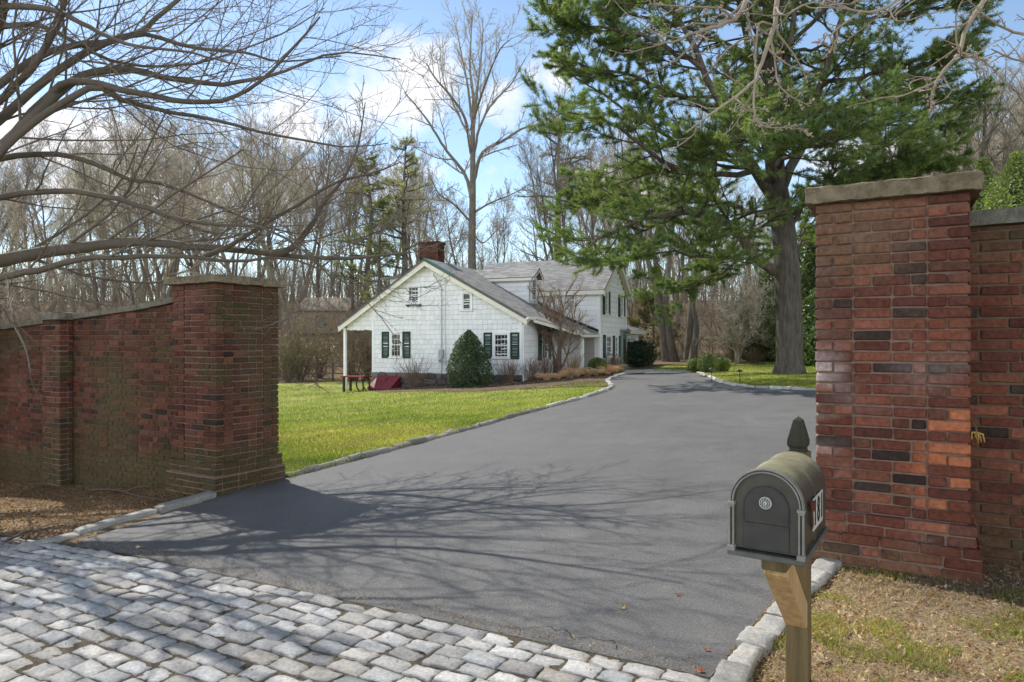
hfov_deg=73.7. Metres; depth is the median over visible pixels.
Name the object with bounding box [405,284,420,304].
window
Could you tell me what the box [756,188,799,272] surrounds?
bare tree
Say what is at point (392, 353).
window
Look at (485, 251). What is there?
bare tree
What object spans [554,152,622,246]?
bare tree
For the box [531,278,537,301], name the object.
window
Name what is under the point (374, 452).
kerb
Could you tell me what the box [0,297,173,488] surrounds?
garden wall
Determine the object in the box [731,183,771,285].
bare tree
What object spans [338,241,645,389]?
house
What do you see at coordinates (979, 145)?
bare tree
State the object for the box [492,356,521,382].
bare shrub
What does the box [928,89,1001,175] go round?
bare tree
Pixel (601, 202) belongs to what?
bare tree
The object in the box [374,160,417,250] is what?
bare tree
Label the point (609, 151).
bare tree
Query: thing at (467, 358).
conical bush
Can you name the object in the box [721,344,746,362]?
woodland shrub
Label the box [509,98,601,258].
pine tree
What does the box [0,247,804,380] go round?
undergrowth
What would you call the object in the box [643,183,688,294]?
bare tree
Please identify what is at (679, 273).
bare tree
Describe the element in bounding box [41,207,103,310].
bare tree
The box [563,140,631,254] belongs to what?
bare tree
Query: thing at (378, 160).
bare tree
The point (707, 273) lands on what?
bare tree
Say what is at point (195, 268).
bare tree
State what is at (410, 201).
bare tree
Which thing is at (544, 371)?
bare shrub
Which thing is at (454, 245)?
bare tree
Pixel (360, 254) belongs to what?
bare tree
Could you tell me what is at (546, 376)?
ornamental grass
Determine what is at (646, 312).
pine tree
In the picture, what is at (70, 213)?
bare tree
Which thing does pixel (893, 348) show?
gate pillar
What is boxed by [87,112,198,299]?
bare tree
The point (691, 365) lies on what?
box ball
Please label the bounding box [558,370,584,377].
ornamental grass
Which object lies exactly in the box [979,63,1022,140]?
bare tree
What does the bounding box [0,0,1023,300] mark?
sky
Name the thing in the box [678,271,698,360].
bare tree
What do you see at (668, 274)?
bare tree
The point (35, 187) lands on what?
bare tree
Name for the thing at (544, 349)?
window
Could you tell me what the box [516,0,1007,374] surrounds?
pine tree
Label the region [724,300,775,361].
evergreen tree
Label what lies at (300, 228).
bare tree
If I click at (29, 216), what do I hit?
bare tree
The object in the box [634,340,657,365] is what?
evergreen shrub
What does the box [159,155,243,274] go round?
bare tree
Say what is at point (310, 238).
bare tree
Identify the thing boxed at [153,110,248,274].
bare tree
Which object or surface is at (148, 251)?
bare tree
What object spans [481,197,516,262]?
bare tree
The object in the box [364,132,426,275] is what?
bare tree
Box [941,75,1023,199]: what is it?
bare tree
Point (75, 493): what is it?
leaf litter
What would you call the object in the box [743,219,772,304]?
bare tree
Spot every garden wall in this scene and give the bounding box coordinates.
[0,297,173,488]
[968,206,1023,567]
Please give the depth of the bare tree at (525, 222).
122.57 m
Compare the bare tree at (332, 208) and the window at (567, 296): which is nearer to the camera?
the window at (567, 296)
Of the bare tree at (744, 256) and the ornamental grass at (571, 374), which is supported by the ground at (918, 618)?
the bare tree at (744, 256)
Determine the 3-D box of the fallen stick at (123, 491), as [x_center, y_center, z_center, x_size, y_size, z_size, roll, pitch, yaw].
[-4.338,1.757,7.920,1.868,0.144,0.318,0,0,36]
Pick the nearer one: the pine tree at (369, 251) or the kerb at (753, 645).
the kerb at (753, 645)
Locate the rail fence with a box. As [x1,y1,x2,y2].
[283,362,371,380]
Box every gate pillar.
[163,274,286,496]
[804,171,984,583]
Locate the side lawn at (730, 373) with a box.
[653,362,817,387]
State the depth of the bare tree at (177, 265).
83.42 m
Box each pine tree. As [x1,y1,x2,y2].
[318,153,408,347]
[346,136,439,283]
[357,194,398,354]
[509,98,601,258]
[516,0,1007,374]
[627,288,683,358]
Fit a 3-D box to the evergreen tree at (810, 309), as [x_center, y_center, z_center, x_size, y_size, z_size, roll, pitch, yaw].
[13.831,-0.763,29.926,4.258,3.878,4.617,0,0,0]
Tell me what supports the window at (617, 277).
in the house at (492, 306)
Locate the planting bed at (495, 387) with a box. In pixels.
[372,373,614,392]
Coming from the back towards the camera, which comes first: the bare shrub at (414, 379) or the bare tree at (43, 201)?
the bare tree at (43, 201)
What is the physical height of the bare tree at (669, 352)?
15.848 m
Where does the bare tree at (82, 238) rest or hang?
on the ground at (918, 618)
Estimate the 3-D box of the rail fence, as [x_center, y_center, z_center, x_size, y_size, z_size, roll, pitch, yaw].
[-9.502,1.652,36.200,5.248,1.108,0.090,0,0,0]
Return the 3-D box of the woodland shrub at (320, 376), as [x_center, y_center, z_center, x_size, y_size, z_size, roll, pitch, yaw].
[-11.214,0.497,39.002,4.315,3.319,4.119,0,0,0]
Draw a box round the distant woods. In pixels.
[3,235,800,304]
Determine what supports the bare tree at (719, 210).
on the ground at (918, 618)
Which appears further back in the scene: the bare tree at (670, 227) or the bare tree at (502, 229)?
the bare tree at (670, 227)
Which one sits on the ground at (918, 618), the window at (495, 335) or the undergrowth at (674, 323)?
the undergrowth at (674, 323)
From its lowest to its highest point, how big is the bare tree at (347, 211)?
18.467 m
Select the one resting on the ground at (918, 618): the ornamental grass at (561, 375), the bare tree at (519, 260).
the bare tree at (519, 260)
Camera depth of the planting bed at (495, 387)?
24.24 m
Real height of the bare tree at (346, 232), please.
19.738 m
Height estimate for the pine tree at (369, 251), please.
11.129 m
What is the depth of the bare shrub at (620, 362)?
31.10 m
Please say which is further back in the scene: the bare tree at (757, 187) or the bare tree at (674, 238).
the bare tree at (757, 187)
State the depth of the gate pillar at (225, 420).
7.64 m
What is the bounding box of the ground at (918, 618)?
[0,300,1023,681]
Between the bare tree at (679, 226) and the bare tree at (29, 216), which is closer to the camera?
the bare tree at (29, 216)
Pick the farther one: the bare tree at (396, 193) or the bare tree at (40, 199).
the bare tree at (396, 193)
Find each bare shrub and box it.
[392,354,445,387]
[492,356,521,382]
[516,355,546,380]
[532,351,563,373]
[560,345,584,369]
[604,352,621,364]
[610,351,624,364]
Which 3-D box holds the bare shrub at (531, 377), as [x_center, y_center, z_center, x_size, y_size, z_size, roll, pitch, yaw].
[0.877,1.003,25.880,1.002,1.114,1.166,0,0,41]
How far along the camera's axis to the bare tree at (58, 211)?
89.34 m
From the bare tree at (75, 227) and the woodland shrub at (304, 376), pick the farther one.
the bare tree at (75, 227)
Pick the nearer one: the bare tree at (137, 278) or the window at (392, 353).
the window at (392, 353)
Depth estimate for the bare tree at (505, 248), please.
114.76 m
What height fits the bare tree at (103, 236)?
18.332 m
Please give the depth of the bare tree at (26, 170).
64.46 m
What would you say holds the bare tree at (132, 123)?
on the ground at (918, 618)
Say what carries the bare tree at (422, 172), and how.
on the ground at (918, 618)
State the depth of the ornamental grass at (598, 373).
27.01 m
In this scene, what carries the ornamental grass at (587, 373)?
on the planting bed at (495, 387)
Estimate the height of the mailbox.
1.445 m
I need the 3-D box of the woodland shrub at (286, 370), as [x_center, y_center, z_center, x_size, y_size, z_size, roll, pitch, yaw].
[-11.484,0.894,35.269,1.986,2.503,2.804,0,0,39]
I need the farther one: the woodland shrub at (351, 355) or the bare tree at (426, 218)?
the bare tree at (426, 218)
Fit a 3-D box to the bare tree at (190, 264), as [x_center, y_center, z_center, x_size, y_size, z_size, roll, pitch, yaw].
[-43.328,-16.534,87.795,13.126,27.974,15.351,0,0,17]
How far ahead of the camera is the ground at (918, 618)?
3.72 m
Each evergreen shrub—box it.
[625,342,647,367]
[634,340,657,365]
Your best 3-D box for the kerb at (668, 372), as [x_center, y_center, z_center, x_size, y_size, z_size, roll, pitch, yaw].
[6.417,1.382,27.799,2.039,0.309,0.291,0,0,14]
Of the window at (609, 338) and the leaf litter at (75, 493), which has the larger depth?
the window at (609, 338)
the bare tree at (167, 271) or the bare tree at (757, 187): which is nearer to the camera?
the bare tree at (167, 271)
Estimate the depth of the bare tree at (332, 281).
100.26 m
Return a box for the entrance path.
[622,369,684,372]
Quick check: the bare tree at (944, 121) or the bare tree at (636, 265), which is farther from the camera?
the bare tree at (636, 265)
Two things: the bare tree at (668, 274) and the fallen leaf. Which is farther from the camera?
the bare tree at (668, 274)
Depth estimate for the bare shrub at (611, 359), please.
29.86 m
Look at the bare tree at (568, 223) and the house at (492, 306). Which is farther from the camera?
the bare tree at (568, 223)
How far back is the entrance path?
29.10 m
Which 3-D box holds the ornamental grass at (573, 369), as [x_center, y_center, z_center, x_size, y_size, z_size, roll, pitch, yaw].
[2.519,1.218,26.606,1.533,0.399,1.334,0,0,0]
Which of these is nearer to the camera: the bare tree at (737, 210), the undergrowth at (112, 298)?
the undergrowth at (112, 298)
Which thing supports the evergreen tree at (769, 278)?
on the ground at (918, 618)
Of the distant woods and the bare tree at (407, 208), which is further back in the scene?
the distant woods
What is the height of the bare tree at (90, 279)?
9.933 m
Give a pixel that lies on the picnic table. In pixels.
(350, 381)
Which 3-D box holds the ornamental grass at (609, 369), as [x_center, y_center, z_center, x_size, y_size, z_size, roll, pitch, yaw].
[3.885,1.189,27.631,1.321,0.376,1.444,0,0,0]
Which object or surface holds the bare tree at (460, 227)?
on the ground at (918, 618)
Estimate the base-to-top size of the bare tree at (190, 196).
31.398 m
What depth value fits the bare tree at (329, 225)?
98.41 m
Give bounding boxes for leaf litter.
[0,481,187,545]
[70,537,703,670]
[218,455,729,635]
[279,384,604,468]
[371,374,603,391]
[726,599,775,656]
[749,564,1023,681]
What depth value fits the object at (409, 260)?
107.46 m
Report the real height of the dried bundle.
0.126 m
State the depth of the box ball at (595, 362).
27.74 m
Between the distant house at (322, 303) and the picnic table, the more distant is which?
the distant house at (322, 303)
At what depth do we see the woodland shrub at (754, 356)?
33.88 m
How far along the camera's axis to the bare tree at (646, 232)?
65.46 m
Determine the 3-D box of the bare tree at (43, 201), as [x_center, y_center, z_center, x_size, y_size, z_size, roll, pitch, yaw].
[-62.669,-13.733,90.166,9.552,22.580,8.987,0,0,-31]
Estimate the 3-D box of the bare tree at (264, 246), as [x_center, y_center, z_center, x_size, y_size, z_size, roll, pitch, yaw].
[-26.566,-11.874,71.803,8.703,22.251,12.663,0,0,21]
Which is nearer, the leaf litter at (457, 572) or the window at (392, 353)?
the leaf litter at (457, 572)
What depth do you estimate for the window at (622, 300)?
33.27 m
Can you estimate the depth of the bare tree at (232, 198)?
60.26 m
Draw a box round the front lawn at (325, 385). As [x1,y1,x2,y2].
[277,382,606,476]
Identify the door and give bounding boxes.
[367,375,401,389]
[584,338,594,368]
[623,334,625,367]
[734,473,798,555]
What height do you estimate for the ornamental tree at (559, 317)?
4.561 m
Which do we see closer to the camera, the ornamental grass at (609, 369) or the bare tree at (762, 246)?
the ornamental grass at (609, 369)
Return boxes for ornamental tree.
[527,274,592,373]
[695,270,775,363]
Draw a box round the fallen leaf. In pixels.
[813,650,838,660]
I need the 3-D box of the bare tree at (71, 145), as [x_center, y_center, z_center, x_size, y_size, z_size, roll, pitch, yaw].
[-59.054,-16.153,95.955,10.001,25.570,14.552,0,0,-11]
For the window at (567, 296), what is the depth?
30.06 m
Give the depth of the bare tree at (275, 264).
107.05 m
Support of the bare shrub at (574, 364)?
on the planting bed at (495, 387)
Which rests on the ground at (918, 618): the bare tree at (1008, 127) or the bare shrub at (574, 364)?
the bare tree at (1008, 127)
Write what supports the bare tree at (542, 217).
on the ground at (918, 618)
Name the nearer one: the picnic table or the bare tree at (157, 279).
the picnic table
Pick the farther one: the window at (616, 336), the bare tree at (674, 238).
the bare tree at (674, 238)
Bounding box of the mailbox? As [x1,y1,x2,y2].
[727,416,828,681]
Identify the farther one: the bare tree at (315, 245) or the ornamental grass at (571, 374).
the bare tree at (315, 245)
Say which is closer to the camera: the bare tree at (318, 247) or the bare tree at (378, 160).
the bare tree at (318, 247)
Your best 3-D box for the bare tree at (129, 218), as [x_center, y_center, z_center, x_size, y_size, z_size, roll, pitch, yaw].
[-26.537,-9.122,51.944,6.789,20.230,12.376,0,0,11]
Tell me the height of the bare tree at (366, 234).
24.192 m
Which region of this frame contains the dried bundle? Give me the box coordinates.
[971,423,984,442]
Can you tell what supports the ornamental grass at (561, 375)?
on the planting bed at (495, 387)
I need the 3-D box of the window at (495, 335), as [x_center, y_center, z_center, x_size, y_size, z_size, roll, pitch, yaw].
[-0.424,0.181,26.288,0.797,1.053,0.100,0,0,23]
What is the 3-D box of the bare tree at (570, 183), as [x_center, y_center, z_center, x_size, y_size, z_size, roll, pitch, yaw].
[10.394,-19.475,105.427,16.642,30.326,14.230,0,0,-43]
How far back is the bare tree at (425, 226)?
51.14 m
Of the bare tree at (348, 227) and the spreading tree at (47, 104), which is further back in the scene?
the bare tree at (348, 227)
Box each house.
[295,298,356,333]
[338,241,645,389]
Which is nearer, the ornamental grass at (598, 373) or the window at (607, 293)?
the ornamental grass at (598, 373)
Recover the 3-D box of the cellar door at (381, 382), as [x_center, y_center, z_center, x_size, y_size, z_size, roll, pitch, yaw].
[-5.194,1.767,27.846,1.360,0.725,1.230,0,0,0]
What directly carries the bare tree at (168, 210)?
on the ground at (918, 618)
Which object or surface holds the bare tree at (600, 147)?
on the ground at (918, 618)
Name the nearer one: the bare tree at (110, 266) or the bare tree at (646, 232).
the bare tree at (110, 266)
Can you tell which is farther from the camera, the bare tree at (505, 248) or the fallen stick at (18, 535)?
the bare tree at (505, 248)
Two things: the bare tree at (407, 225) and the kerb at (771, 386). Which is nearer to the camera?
the kerb at (771, 386)
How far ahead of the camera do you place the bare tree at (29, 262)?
39.94 m
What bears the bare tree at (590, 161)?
on the ground at (918, 618)
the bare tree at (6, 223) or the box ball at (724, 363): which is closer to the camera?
the box ball at (724, 363)
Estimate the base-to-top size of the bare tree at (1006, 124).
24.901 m
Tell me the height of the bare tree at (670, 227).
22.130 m
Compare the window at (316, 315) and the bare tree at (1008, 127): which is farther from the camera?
the window at (316, 315)
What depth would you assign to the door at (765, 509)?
2.42 m
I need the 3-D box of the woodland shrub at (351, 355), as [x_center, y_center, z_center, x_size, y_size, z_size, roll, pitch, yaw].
[-8.346,-0.005,36.462,5.537,4.302,4.752,0,0,0]
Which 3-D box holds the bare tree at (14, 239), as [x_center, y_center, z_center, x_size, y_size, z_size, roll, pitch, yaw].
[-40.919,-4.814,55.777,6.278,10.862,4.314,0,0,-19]
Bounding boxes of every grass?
[534,373,558,379]
[550,373,568,378]
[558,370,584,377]
[560,367,595,376]
[577,368,601,375]
[588,369,604,374]
[596,366,623,373]
[607,364,628,373]
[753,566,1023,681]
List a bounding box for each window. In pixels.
[315,315,324,327]
[388,331,402,358]
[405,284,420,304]
[459,291,472,311]
[491,332,510,358]
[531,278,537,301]
[542,330,549,359]
[564,295,576,309]
[605,291,609,315]
[605,334,613,357]
[614,335,619,357]
[616,276,620,284]
[621,295,624,317]
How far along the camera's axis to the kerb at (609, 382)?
17.92 m
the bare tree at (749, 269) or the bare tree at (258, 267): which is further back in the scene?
the bare tree at (258, 267)
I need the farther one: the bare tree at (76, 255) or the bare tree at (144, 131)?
the bare tree at (76, 255)
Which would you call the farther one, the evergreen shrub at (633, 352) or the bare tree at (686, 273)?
the bare tree at (686, 273)
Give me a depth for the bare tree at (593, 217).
56.88 m
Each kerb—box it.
[0,491,215,551]
[285,405,548,477]
[546,373,627,406]
[644,371,689,372]
[696,371,815,390]
[710,557,841,681]
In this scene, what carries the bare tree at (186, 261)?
on the ground at (918, 618)
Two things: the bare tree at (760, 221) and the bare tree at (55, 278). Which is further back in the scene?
the bare tree at (760, 221)
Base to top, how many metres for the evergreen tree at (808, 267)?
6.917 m
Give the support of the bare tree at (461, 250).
on the ground at (918, 618)
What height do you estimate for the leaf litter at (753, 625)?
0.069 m
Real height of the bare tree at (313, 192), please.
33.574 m
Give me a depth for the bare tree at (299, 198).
126.32 m
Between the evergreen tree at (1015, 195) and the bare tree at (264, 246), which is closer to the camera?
the evergreen tree at (1015, 195)
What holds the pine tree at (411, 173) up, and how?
on the ground at (918, 618)
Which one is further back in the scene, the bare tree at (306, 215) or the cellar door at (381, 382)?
the bare tree at (306, 215)
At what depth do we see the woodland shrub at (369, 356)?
37.30 m
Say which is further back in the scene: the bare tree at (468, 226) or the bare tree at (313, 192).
the bare tree at (313, 192)
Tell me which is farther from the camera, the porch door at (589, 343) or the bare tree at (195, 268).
the bare tree at (195, 268)
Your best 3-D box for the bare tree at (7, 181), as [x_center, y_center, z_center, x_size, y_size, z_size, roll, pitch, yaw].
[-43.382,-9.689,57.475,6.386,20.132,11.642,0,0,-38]
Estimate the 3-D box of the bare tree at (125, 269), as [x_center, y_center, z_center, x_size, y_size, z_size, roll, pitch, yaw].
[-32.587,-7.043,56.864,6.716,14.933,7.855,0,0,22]
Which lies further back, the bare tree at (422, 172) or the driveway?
the bare tree at (422, 172)
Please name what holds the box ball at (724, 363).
on the side lawn at (730, 373)
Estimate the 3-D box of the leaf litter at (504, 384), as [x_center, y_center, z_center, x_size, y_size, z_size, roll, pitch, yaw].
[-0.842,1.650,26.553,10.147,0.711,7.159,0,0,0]
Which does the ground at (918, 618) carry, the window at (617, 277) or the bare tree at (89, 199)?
the bare tree at (89, 199)
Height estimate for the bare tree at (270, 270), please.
14.010 m
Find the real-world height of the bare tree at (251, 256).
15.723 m
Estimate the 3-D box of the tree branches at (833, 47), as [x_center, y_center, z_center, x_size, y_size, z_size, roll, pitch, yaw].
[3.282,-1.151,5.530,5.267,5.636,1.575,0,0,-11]
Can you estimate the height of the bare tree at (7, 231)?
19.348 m
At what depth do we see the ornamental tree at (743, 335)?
33.67 m
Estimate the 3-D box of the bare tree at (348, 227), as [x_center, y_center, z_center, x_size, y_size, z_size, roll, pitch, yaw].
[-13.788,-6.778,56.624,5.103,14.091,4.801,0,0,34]
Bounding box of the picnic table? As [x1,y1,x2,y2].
[340,375,371,391]
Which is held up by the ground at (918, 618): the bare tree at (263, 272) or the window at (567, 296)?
the bare tree at (263, 272)
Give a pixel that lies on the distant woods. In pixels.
(370, 289)
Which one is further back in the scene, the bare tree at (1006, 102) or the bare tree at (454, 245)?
the bare tree at (454, 245)
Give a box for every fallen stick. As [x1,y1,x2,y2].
[6,522,67,541]
[88,486,165,499]
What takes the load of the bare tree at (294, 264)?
on the ground at (918, 618)
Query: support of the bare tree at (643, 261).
on the ground at (918, 618)
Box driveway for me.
[70,372,817,676]
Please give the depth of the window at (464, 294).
26.88 m
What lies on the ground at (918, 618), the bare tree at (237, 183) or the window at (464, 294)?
the bare tree at (237, 183)
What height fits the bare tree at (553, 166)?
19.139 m
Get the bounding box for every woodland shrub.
[277,309,339,380]
[277,335,313,381]
[283,328,358,378]
[305,306,371,379]
[318,315,371,378]
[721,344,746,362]
[743,345,770,362]
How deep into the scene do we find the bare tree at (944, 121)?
77.08 m
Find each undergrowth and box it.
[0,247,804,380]
[2,293,726,362]
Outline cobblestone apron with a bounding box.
[0,537,709,681]
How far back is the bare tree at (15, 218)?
108.93 m
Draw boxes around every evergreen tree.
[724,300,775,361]
[731,262,775,357]
[756,223,817,359]
[767,287,817,365]
[972,157,1002,210]
[978,150,1023,210]
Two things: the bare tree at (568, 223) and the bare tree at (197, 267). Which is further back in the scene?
the bare tree at (197, 267)
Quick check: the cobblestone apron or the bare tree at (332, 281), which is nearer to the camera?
the cobblestone apron
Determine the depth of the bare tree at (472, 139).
46.88 m
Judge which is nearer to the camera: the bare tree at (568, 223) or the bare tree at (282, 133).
the bare tree at (568, 223)
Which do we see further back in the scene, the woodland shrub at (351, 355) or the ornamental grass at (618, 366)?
the woodland shrub at (351, 355)
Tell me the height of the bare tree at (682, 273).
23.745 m
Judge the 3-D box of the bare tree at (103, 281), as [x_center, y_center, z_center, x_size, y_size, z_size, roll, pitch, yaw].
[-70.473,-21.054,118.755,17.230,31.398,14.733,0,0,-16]
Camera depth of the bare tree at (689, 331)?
41.60 m
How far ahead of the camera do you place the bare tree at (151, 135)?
68.26 m
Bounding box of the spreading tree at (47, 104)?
[0,0,490,403]
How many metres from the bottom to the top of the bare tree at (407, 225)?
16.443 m
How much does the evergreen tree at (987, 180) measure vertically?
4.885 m
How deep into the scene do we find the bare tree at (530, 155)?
65.93 m
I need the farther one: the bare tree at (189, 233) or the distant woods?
the distant woods
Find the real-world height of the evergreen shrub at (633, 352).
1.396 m
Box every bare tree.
[0,118,64,303]
[0,119,113,311]
[0,130,43,324]
[0,139,39,234]
[0,148,53,311]
[0,158,75,316]
[0,159,66,310]
[0,164,40,302]
[0,191,76,315]
[0,205,25,246]
[0,217,44,303]
[19,143,101,305]
[24,163,93,310]
[34,136,142,306]
[36,228,88,311]
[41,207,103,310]
[43,147,148,312]
[45,136,122,304]
[53,131,142,305]
[53,187,149,308]
[58,112,117,309]
[62,124,179,306]
[62,164,144,294]
[68,161,172,304]
[75,80,216,301]
[78,102,208,303]
[79,252,108,300]
[83,160,157,302]
[87,83,197,291]
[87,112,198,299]
[99,201,158,302]
[101,125,192,275]
[106,155,190,299]
[107,95,244,272]
[113,103,201,298]
[135,118,230,299]
[138,133,218,275]
[147,168,189,276]
[150,112,242,297]
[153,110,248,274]
[156,141,230,276]
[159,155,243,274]
[165,161,236,267]
[180,235,213,275]
[183,117,293,378]
[200,97,308,279]
[201,157,256,268]
[202,84,302,277]
[204,126,309,327]
[210,132,259,275]
[224,106,298,277]
[227,136,323,278]
[243,105,313,307]
[259,174,337,376]
[267,109,383,297]
[269,159,325,311]
[273,109,347,298]
[275,139,328,303]
[279,141,340,292]
[279,189,328,297]
[280,132,350,300]
[301,166,362,297]
[306,188,355,271]
[307,168,399,309]
[309,126,381,297]
[319,172,375,295]
[323,123,377,341]
[325,120,462,285]
[334,174,362,297]
[353,181,387,304]
[356,202,376,306]
[362,184,441,272]
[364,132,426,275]
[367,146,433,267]
[370,168,446,260]
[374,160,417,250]
[383,0,560,269]
[387,141,444,266]
[391,146,444,254]
[395,188,493,268]
[398,161,423,274]
[413,173,496,269]
[441,207,476,262]
[443,221,467,265]
[450,195,488,269]
[462,236,503,269]
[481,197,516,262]
[488,230,520,262]
[490,178,518,262]
[494,135,597,261]
[505,197,549,260]
[506,251,527,262]
[514,136,618,252]
[515,117,556,260]
[525,109,615,247]
[528,73,596,257]
[538,181,599,259]
[554,112,650,256]
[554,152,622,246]
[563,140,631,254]
[573,129,632,228]
[574,159,619,247]
[587,131,679,320]
[594,138,659,303]
[595,127,628,301]
[599,100,679,361]
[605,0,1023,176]
[623,150,708,310]
[629,192,667,323]
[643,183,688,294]
[644,167,723,329]
[647,110,705,358]
[659,185,729,335]
[662,147,691,301]
[664,71,742,359]
[669,160,699,315]
[678,164,748,298]
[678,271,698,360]
[685,233,728,302]
[692,183,751,269]
[722,183,768,297]
[727,218,771,303]
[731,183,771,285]
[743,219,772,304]
[755,222,770,278]
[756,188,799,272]
[848,69,1023,200]
[908,17,1023,198]
[920,74,989,174]
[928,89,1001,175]
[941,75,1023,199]
[963,93,1023,163]
[973,50,1023,165]
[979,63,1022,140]
[980,74,1023,170]
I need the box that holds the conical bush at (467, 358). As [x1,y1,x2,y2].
[443,330,494,387]
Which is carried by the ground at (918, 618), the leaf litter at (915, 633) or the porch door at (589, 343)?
the leaf litter at (915, 633)
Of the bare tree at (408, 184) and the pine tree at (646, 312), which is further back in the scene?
the bare tree at (408, 184)
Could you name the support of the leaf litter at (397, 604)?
on the driveway
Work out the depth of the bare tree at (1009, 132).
26.25 m
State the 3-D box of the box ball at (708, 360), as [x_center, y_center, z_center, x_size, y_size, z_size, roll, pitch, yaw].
[7.706,0.916,26.811,0.963,0.885,0.932,0,0,0]
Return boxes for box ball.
[586,357,606,374]
[686,358,702,372]
[696,353,719,372]
[714,357,730,371]
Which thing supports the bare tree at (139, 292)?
on the ground at (918, 618)
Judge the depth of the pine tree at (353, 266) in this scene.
51.84 m
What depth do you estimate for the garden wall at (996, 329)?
4.21 m
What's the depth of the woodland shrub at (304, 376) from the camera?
36.41 m
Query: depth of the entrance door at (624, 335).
33.22 m

